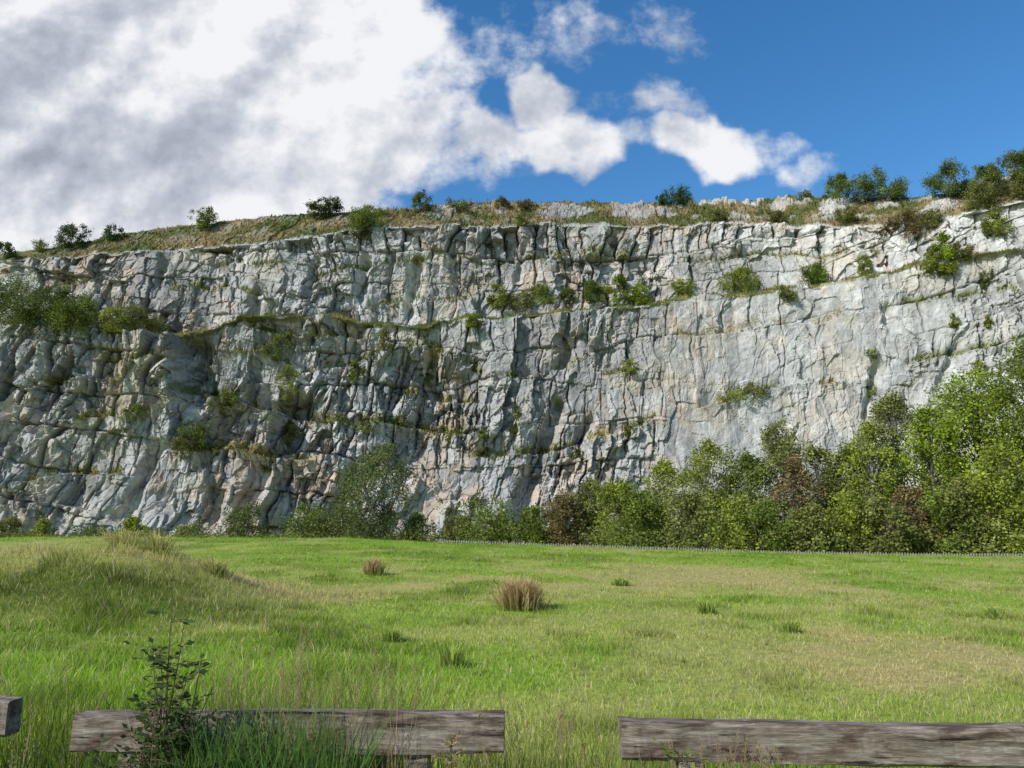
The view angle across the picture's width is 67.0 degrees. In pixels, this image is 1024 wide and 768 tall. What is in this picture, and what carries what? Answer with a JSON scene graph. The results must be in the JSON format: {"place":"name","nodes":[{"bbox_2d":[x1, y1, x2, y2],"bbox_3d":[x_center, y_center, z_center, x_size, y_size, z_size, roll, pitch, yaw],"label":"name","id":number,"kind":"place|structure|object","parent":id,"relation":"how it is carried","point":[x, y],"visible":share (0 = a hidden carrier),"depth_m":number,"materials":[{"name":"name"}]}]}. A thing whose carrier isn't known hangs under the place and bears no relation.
{"place":"outdoors","nodes":[
{"label":"outdoors","id":0,"kind":"place"},
{"bbox_2d":[0,663,103,767],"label":"seeding grass","id":1,"kind":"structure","parent":0,"point":[29,728],"depth_m":4.77,"materials":[{"name":"green plant"}]},
{"bbox_2d":[0,660,350,767],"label":"tall grass","id":2,"kind":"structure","parent":0,"point":[49,738],"depth_m":5.30,"materials":[{"name":"green plant"}]},
{"bbox_2d":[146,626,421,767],"bbox_3d":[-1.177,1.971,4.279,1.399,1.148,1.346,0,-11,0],"label":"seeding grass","id":3,"kind":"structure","parent":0,"point":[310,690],"depth_m":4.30,"materials":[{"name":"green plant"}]},
{"bbox_2d":[117,633,472,767],"bbox_3d":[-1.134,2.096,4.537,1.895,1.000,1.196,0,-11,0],"label":"tall grass","id":4,"kind":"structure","parent":0,"point":[333,695],"depth_m":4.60,"materials":[{"name":"green plant"}]},
{"bbox_2d":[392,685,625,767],"bbox_3d":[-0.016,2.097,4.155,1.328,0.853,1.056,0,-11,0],"label":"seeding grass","id":5,"kind":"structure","parent":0,"point":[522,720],"depth_m":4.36,"materials":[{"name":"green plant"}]},
{"bbox_2d":[0,171,1023,545],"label":"quarry cliff","id":6,"kind":"structure","parent":0,"point":[788,349],"depth_m":137.60,"materials":[{"name":"stone"}]},
{"bbox_2d":[0,262,74,329],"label":"shrub","id":7,"kind":"object","parent":6,"relation":"on","point":[18,304],"visible":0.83,"depth_m":135.77,"materials":[{"name":"green plant"}]},
{"bbox_2d":[11,283,89,332],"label":"shrub","id":8,"kind":"object","parent":6,"relation":"on","point":[43,295],"visible":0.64,"depth_m":135.16,"materials":[{"name":"green plant"}]},
{"bbox_2d":[30,295,104,335],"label":"shrub","id":9,"kind":"object","parent":6,"relation":"on","point":[80,318],"visible":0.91,"depth_m":133.81,"materials":[{"name":"green plant"}]},
{"bbox_2d":[53,222,93,248],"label":"shrub","id":10,"kind":"object","parent":6,"relation":"on","point":[72,231],"visible":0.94,"depth_m":160.99,"materials":[{"name":"green plant"}]},
{"bbox_2d":[46,287,113,328],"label":"shrub","id":11,"kind":"object","parent":6,"relation":"on","point":[86,300],"visible":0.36,"depth_m":139.96,"materials":[{"name":"green plant"}]},
{"bbox_2d":[97,305,134,334],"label":"shrub","id":12,"kind":"object","parent":6,"relation":"on","point":[111,330],"visible":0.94,"depth_m":135.35,"materials":[{"name":"green plant"}]},
{"bbox_2d":[100,298,163,332],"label":"shrub","id":13,"kind":"object","parent":6,"relation":"on","point":[133,321],"visible":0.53,"depth_m":140.08,"materials":[{"name":"green plant"}]},
{"bbox_2d":[169,430,206,459],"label":"shrub","id":14,"kind":"object","parent":6,"relation":"on","point":[177,440],"visible":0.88,"depth_m":130.53,"materials":[{"name":"green plant"}]},
{"bbox_2d":[176,418,212,452],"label":"shrub","id":15,"kind":"object","parent":6,"relation":"on","point":[199,431],"visible":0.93,"depth_m":131.32,"materials":[{"name":"green plant"}]},
{"bbox_2d":[187,205,219,229],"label":"shrub","id":16,"kind":"object","parent":6,"relation":"on","point":[205,221],"visible":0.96,"depth_m":159.62,"materials":[{"name":"green plant"}]},
{"bbox_2d":[258,332,290,361],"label":"shrub","id":17,"kind":"object","parent":6,"relation":"on","point":[275,344],"visible":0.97,"depth_m":138.49,"materials":[{"name":"green plant"}]},
{"bbox_2d":[275,362,299,402],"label":"shrub","id":18,"kind":"object","parent":6,"relation":"on","point":[290,384],"visible":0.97,"depth_m":136.65,"materials":[{"name":"green plant"}]},
{"bbox_2d":[280,418,302,453],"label":"shrub","id":19,"kind":"object","parent":6,"relation":"on","point":[291,432],"visible":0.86,"depth_m":136.37,"materials":[{"name":"green plant"}]},
{"bbox_2d":[315,195,344,216],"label":"shrub","id":20,"kind":"object","parent":6,"relation":"on","point":[335,205],"visible":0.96,"depth_m":159.05,"materials":[{"name":"green plant"}]},
{"bbox_2d":[344,206,383,238],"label":"shrub","id":21,"kind":"object","parent":6,"relation":"on","point":[358,218],"visible":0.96,"depth_m":150.96,"materials":[{"name":"green plant"}]},
{"bbox_2d":[411,190,433,213],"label":"shrub","id":22,"kind":"object","parent":6,"relation":"on","point":[416,199],"visible":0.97,"depth_m":158.11,"materials":[{"name":"green plant"}]},
{"bbox_2d":[485,281,513,308],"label":"shrub","id":23,"kind":"object","parent":6,"relation":"on","point":[501,299],"visible":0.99,"depth_m":148.29,"materials":[{"name":"green plant"}]},
{"bbox_2d":[0,170,1023,529],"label":"ledge grass","id":24,"kind":"structure","parent":6,"relation":"on","point":[310,216],"depth_m":149.61,"materials":[{"name":"green plant"}]},
{"bbox_2d":[521,282,561,307],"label":"shrub","id":25,"kind":"object","parent":6,"relation":"on","point":[536,288],"visible":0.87,"depth_m":146.88,"materials":[{"name":"green plant"}]},
{"bbox_2d":[607,274,632,302],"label":"shrub","id":26,"kind":"object","parent":6,"relation":"on","point":[620,279],"visible":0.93,"depth_m":147.63,"materials":[{"name":"green plant"}]},
{"bbox_2d":[628,277,651,304],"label":"shrub","id":27,"kind":"object","parent":6,"relation":"on","point":[636,292],"visible":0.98,"depth_m":146.87,"materials":[{"name":"green plant"}]},
{"bbox_2d":[661,183,694,204],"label":"shrub","id":28,"kind":"object","parent":6,"relation":"on","point":[680,198],"visible":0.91,"depth_m":161.92,"materials":[{"name":"green plant"}]},
{"bbox_2d":[715,264,761,291],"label":"shrub","id":29,"kind":"object","parent":6,"relation":"on","point":[743,270],"visible":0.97,"depth_m":145.88,"materials":[{"name":"green plant"}]},
{"bbox_2d":[796,261,826,283],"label":"shrub","id":30,"kind":"object","parent":6,"relation":"on","point":[816,266],"visible":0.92,"depth_m":143.47,"materials":[{"name":"green plant"}]},
{"bbox_2d":[822,172,855,200],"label":"shrub","id":31,"kind":"object","parent":6,"relation":"on","point":[840,180],"visible":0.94,"depth_m":153.68,"materials":[{"name":"green plant"}]},
{"bbox_2d":[833,204,862,222],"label":"shrub","id":32,"kind":"object","parent":6,"relation":"on","point":[846,214],"visible":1,"depth_m":146.75,"materials":[{"name":"green plant"}]},
{"bbox_2d":[845,163,891,201],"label":"shrub","id":33,"kind":"object","parent":6,"relation":"on","point":[865,186],"visible":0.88,"depth_m":151.65,"materials":[{"name":"green plant"}]},
{"bbox_2d":[875,175,909,200],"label":"shrub","id":34,"kind":"object","parent":6,"relation":"on","point":[896,191],"visible":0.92,"depth_m":150.03,"materials":[{"name":"green plant"}]},
{"bbox_2d":[891,209,926,240],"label":"shrub","id":35,"kind":"object","parent":6,"relation":"on","point":[911,229],"visible":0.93,"depth_m":141.41,"materials":[{"name":"brown plant"}]},
{"bbox_2d":[913,206,945,230],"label":"shrub","id":36,"kind":"object","parent":6,"relation":"on","point":[931,219],"visible":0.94,"depth_m":140.05,"materials":[{"name":"green plant"}]},
{"bbox_2d":[919,246,957,276],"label":"shrub","id":37,"kind":"object","parent":6,"relation":"on","point":[930,259],"visible":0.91,"depth_m":134.64,"materials":[{"name":"green plant"}]},
{"bbox_2d":[925,230,962,275],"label":"shrub","id":38,"kind":"object","parent":6,"relation":"on","point":[944,239],"visible":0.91,"depth_m":134.73,"materials":[{"name":"green plant"}]},
{"bbox_2d":[920,157,968,199],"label":"shrub","id":39,"kind":"object","parent":6,"relation":"on","point":[935,182],"visible":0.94,"depth_m":145.88,"materials":[{"name":"green plant"}]},
{"bbox_2d":[949,241,976,263],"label":"shrub","id":40,"kind":"object","parent":6,"relation":"on","point":[967,251],"visible":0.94,"depth_m":134.04,"materials":[{"name":"green plant"}]},
{"bbox_2d":[960,180,1000,210],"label":"shrub","id":41,"kind":"object","parent":6,"relation":"on","point":[974,194],"visible":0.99,"depth_m":138.07,"materials":[{"name":"green plant"}]},
{"bbox_2d":[967,161,1001,200],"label":"shrub","id":42,"kind":"object","parent":6,"relation":"on","point":[980,173],"visible":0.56,"depth_m":140.53,"materials":[{"name":"green plant"}]},
{"bbox_2d":[977,204,1017,238],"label":"shrub","id":43,"kind":"object","parent":6,"relation":"on","point":[986,225],"visible":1,"depth_m":133.95,"materials":[{"name":"green plant"}]},
{"bbox_2d":[977,150,1023,198],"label":"shrub","id":44,"kind":"object","parent":6,"relation":"on","point":[1014,188],"visible":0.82,"depth_m":137.58,"materials":[{"name":"green plant"}]},
{"bbox_2d":[1004,147,1023,198],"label":"shrub","id":45,"kind":"object","parent":6,"relation":"on","point":[1020,164],"visible":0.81,"depth_m":136.41,"materials":[{"name":"green plant"}]},
{"bbox_2d":[0,532,1023,767],"bbox_3d":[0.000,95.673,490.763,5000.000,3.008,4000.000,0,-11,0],"label":"grass field","id":46,"kind":"structure","parent":0,"point":[744,646],"depth_m":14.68,"materials":[{"name":"green plant"}]},
{"bbox_2d":[0,695,22,736],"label":"timber rail","id":47,"kind":"object","parent":46,"relation":"on","point":[10,714],"visible":1,"depth_m":4.30,"materials":[{"name":"grey wood"}]},
{"bbox_2d":[0,514,25,536],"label":"hazel tree","id":48,"kind":"object","parent":46,"relation":"on","point":[14,523],"visible":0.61,"depth_m":105.97,"materials":[{"name":"green plant"}]},
{"bbox_2d":[24,516,59,535],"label":"hazel tree","id":49,"kind":"object","parent":46,"relation":"on","point":[41,526],"visible":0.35,"depth_m":105.82,"materials":[{"name":"green plant"}]},
{"bbox_2d":[91,527,144,549],"bbox_3d":[-9.443,3.714,18.707,1.503,0.612,1.525,8,-14,-36],"label":"grass tussock","id":50,"kind":"object","parent":46,"relation":"on","point":[117,537],"depth_m":18.54,"materials":[{"name":"green plant"}]},
{"bbox_2d":[112,513,152,536],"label":"hazel tree","id":51,"kind":"object","parent":46,"relation":"on","point":[131,523],"visible":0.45,"depth_m":104.93,"materials":[{"name":"green plant"}]},
{"bbox_2d":[98,721,179,767],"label":"bramble plant","id":52,"kind":"object","parent":46,"relation":"on","point":[118,762],"visible":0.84,"depth_m":3.68,"materials":[{"name":"green plant"}]},
{"bbox_2d":[84,596,223,767],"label":"rose sapling","id":53,"kind":"object","parent":46,"relation":"on","point":[152,706],"visible":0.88,"depth_m":3.83,"materials":[{"name":"green plant"}]},
{"bbox_2d":[122,529,199,559],"bbox_3d":[-8.393,3.853,18.688,2.170,0.839,2.040,0,-11,0],"label":"grass tussock","id":54,"kind":"object","parent":46,"relation":"on","point":[155,543],"depth_m":18.52,"materials":[{"name":"green plant"}]},
{"bbox_2d":[191,554,243,580],"bbox_3d":[-6.864,4.252,17.927,1.576,0.714,1.659,-4,-12,20],"label":"grass tussock","id":55,"kind":"object","parent":46,"relation":"on","point":[215,567],"depth_m":17.96,"materials":[{"name":"green plant"}]},
{"bbox_2d":[201,718,273,767],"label":"bramble plant","id":56,"kind":"object","parent":46,"relation":"on","point":[242,745],"visible":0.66,"depth_m":3.73,"materials":[{"name":"green plant"}]},
{"bbox_2d":[212,500,272,537],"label":"shrub","id":57,"kind":"object","parent":46,"relation":"on","point":[244,526],"visible":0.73,"depth_m":107.41,"materials":[{"name":"green plant"}]},
{"bbox_2d":[129,671,404,767],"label":"tall grass","id":58,"kind":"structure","parent":46,"relation":"on","point":[308,749],"depth_m":3.75,"materials":[{"name":"green plant"}]},
{"bbox_2d":[69,708,504,767],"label":"timber rail","id":59,"kind":"object","parent":46,"relation":"on","point":[89,727],"visible":0.57,"depth_m":4.04,"materials":[{"name":"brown wood"}]},
{"bbox_2d":[267,497,340,537],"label":"bush","id":60,"kind":"object","parent":46,"relation":"on","point":[297,526],"visible":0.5,"depth_m":101.19,"materials":[{"name":"green plant"}]},
{"bbox_2d":[314,499,361,537],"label":"hazel tree","id":61,"kind":"object","parent":46,"relation":"on","point":[329,514],"visible":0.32,"depth_m":101.75,"materials":[{"name":"green plant"}]},
{"bbox_2d":[326,435,419,539],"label":"willow tree","id":62,"kind":"object","parent":46,"relation":"on","point":[375,526],"visible":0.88,"depth_m":95.49,"materials":[{"name":"green plant"}]},
{"bbox_2d":[359,556,393,575],"bbox_3d":[-4.673,6.197,26.365,1.262,0.648,1.470,7,-13,-32],"label":"grass tussock","id":63,"kind":"object","parent":46,"relation":"on","point":[372,566],"depth_m":26.13,"materials":[{"name":"beige plant"}]},
{"bbox_2d":[371,625,411,641],"bbox_3d":[-1.991,4.005,12.441,0.714,0.280,0.657,6,-12,-27],"label":"grass tussock","id":64,"kind":"object","parent":46,"relation":"on","point":[392,635],"depth_m":12.41,"materials":[{"name":"green plant"}]},
{"bbox_2d":[396,511,438,541],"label":"hazel tree","id":65,"kind":"object","parent":46,"relation":"on","point":[414,520],"visible":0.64,"depth_m":98.55,"materials":[{"name":"green plant"}]},
{"bbox_2d":[430,640,478,668],"bbox_3d":[-0.797,3.487,10.012,0.754,0.353,0.768,6,-12,-27],"label":"grass tussock","id":66,"kind":"object","parent":46,"relation":"on","point":[444,656],"depth_m":9.97,"materials":[{"name":"green plant"}]},
{"bbox_2d":[440,511,484,543],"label":"hazel tree","id":67,"kind":"object","parent":46,"relation":"on","point":[450,521],"visible":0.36,"depth_m":92.96,"materials":[{"name":"green plant"}]},
{"bbox_2d":[455,488,521,543],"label":"hazel tree","id":68,"kind":"object","parent":46,"relation":"on","point":[494,524],"visible":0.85,"depth_m":90.28,"materials":[{"name":"green plant"}]},
{"bbox_2d":[0,519,1023,555],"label":"undergrowth","id":69,"kind":"object","parent":46,"relation":"on","point":[430,536],"visible":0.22,"depth_m":86.66,"materials":[{"name":"green plant"}]},
{"bbox_2d":[478,576,564,612],"bbox_3d":[0.237,4.705,17.498,2.202,0.811,2.415,0,-11,0],"label":"grass tussock","id":70,"kind":"object","parent":46,"relation":"on","point":[517,594],"depth_m":17.18,"materials":[{"name":"beige plant"}]},
{"bbox_2d":[511,501,553,545],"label":"hazel tree","id":71,"kind":"object","parent":46,"relation":"on","point":[533,526],"visible":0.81,"depth_m":87.75,"materials":[{"name":"green plant"}]},
{"bbox_2d":[540,489,586,545],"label":"birch tree","id":72,"kind":"object","parent":46,"relation":"on","point":[557,528],"visible":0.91,"depth_m":87.65,"materials":[{"name":"brown plant"}]},
{"bbox_2d":[564,472,624,546],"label":"birch tree","id":73,"kind":"object","parent":46,"relation":"on","point":[591,487],"visible":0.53,"depth_m":90.37,"materials":[{"name":"green plant"}]},
{"bbox_2d":[587,473,647,547],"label":"birch tree","id":74,"kind":"object","parent":46,"relation":"on","point":[606,493],"visible":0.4,"depth_m":82.50,"materials":[{"name":"green plant"}]},
{"bbox_2d":[605,485,678,549],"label":"hazel tree","id":75,"kind":"object","parent":46,"relation":"on","point":[642,501],"visible":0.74,"depth_m":74.15,"materials":[{"name":"green plant"}]},
{"bbox_2d":[631,453,696,549],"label":"birch tree","id":76,"kind":"object","parent":46,"relation":"on","point":[663,469],"visible":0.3,"depth_m":84.73,"materials":[{"name":"green plant"}]},
{"bbox_2d":[651,737,708,767],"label":"bramble plant","id":77,"kind":"object","parent":46,"relation":"on","point":[670,752],"visible":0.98,"depth_m":3.62,"materials":[{"name":"green plant"}]},
{"bbox_2d":[653,485,718,551],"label":"hazel tree","id":78,"kind":"object","parent":46,"relation":"on","point":[685,502],"visible":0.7,"depth_m":72.79,"materials":[{"name":"green plant"}]},
{"bbox_2d":[669,438,740,551],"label":"birch tree","id":79,"kind":"object","parent":46,"relation":"on","point":[708,449],"visible":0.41,"depth_m":83.07,"materials":[{"name":"green plant"}]},
{"bbox_2d":[440,539,1023,555],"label":"picket fence","id":80,"kind":"object","parent":46,"relation":"on","point":[668,548],"visible":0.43,"depth_m":61.86,"materials":[{"name":"grey wood"}]},
{"bbox_2d":[696,493,775,551],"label":"hazel tree","id":81,"kind":"object","parent":46,"relation":"on","point":[727,509],"visible":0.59,"depth_m":70.13,"materials":[{"name":"green plant"}]},
{"bbox_2d":[705,447,776,547],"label":"birch tree","id":82,"kind":"object","parent":46,"relation":"on","point":[755,478],"visible":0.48,"depth_m":80.91,"materials":[{"name":"green plant"}]},
{"bbox_2d":[734,497,810,552],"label":"hazel tree","id":83,"kind":"object","parent":46,"relation":"on","point":[769,510],"visible":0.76,"depth_m":67.62,"materials":[{"name":"green plant"}]},
{"bbox_2d":[743,414,814,525],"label":"birch tree","id":84,"kind":"object","parent":46,"relation":"on","point":[781,447],"visible":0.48,"depth_m":83.41,"materials":[{"name":"green plant"}]},
{"bbox_2d":[762,453,828,545],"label":"birch tree","id":85,"kind":"object","parent":46,"relation":"on","point":[792,465],"visible":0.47,"depth_m":75.27,"materials":[{"name":"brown plant"}]},
{"bbox_2d":[772,500,849,553],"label":"hazel tree","id":86,"kind":"object","parent":46,"relation":"on","point":[810,518],"visible":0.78,"depth_m":66.41,"materials":[{"name":"green plant"}]},
{"bbox_2d":[784,439,856,551],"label":"birch tree","id":87,"kind":"object","parent":46,"relation":"on","point":[813,453],"visible":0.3,"depth_m":79.14,"materials":[{"name":"green plant"}]},
{"bbox_2d":[618,716,1023,767],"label":"timber rail","id":88,"kind":"object","parent":46,"relation":"on","point":[923,744],"visible":0.98,"depth_m":3.87,"materials":[{"name":"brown wood"}]},
{"bbox_2d":[810,440,884,525],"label":"birch tree","id":89,"kind":"object","parent":46,"relation":"on","point":[845,454],"visible":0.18,"depth_m":79.47,"materials":[{"name":"green plant"}]},
{"bbox_2d":[822,483,885,552],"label":"hazel tree","id":90,"kind":"object","parent":46,"relation":"on","point":[843,503],"visible":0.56,"depth_m":67.54,"materials":[{"name":"green plant"}]},
{"bbox_2d":[837,418,920,534],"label":"birch tree","id":91,"kind":"object","parent":46,"relation":"on","point":[870,437],"visible":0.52,"depth_m":75.52,"materials":[{"name":"green plant"}]},
{"bbox_2d":[845,494,919,554],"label":"hazel tree","id":92,"kind":"object","parent":46,"relation":"on","point":[878,510],"visible":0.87,"depth_m":65.91,"materials":[{"name":"green plant"}]},
{"bbox_2d":[853,387,956,504],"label":"birch tree","id":93,"kind":"object","parent":46,"relation":"on","point":[893,406],"visible":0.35,"depth_m":80.30,"materials":[{"name":"green plant"}]},
{"bbox_2d":[884,484,949,554],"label":"birch tree","id":94,"kind":"object","parent":46,"relation":"on","point":[904,495],"visible":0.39,"depth_m":68.40,"materials":[{"name":"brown plant"}]},
{"bbox_2d":[881,400,998,549],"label":"ash tree","id":95,"kind":"object","parent":46,"relation":"on","point":[922,443],"visible":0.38,"depth_m":75.91,"materials":[{"name":"green plant"}]},
{"bbox_2d":[894,485,986,555],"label":"hazel tree","id":96,"kind":"object","parent":46,"relation":"on","point":[944,549],"visible":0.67,"depth_m":66.17,"materials":[{"name":"green plant"}]},
{"bbox_2d":[927,474,1008,555],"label":"birch tree","id":97,"kind":"object","parent":46,"relation":"on","point":[954,487],"visible":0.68,"depth_m":65.89,"materials":[{"name":"green plant"}]},
{"bbox_2d":[917,364,1023,555],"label":"ash tree","id":98,"kind":"object","parent":46,"relation":"on","point":[975,429],"visible":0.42,"depth_m":74.81,"materials":[{"name":"green plant"}]},
{"bbox_2d":[960,440,1023,555],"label":"birch tree","id":99,"kind":"object","parent":46,"relation":"on","point":[999,475],"visible":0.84,"depth_m":66.67,"materials":[{"name":"green plant"}]},
{"bbox_2d":[964,336,1023,534],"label":"ash tree","id":100,"kind":"object","parent":46,"relation":"on","point":[1020,375],"visible":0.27,"depth_m":75.19,"materials":[{"name":"green plant"}]},
{"bbox_2d":[0,0,1023,253],"label":"sky","id":101,"kind":"structure","parent":0,"point":[134,115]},
{"bbox_2d":[385,688,675,767],"bbox_3d":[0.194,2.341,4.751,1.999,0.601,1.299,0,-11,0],"label":"tall grass","id":102,"kind":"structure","parent":0,"point":[654,764],"depth_m":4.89,"materials":[{"name":"green plant"}]},
{"bbox_2d":[662,729,783,767],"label":"seeding grass","id":103,"kind":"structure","parent":0,"point":[732,757],"depth_m":3.80,"materials":[{"name":"green plant"}]},
{"bbox_2d":[625,703,1013,767],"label":"tall grass","id":104,"kind":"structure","parent":0,"point":[794,765],"depth_m":5.28,"materials":[{"name":"green plant"}]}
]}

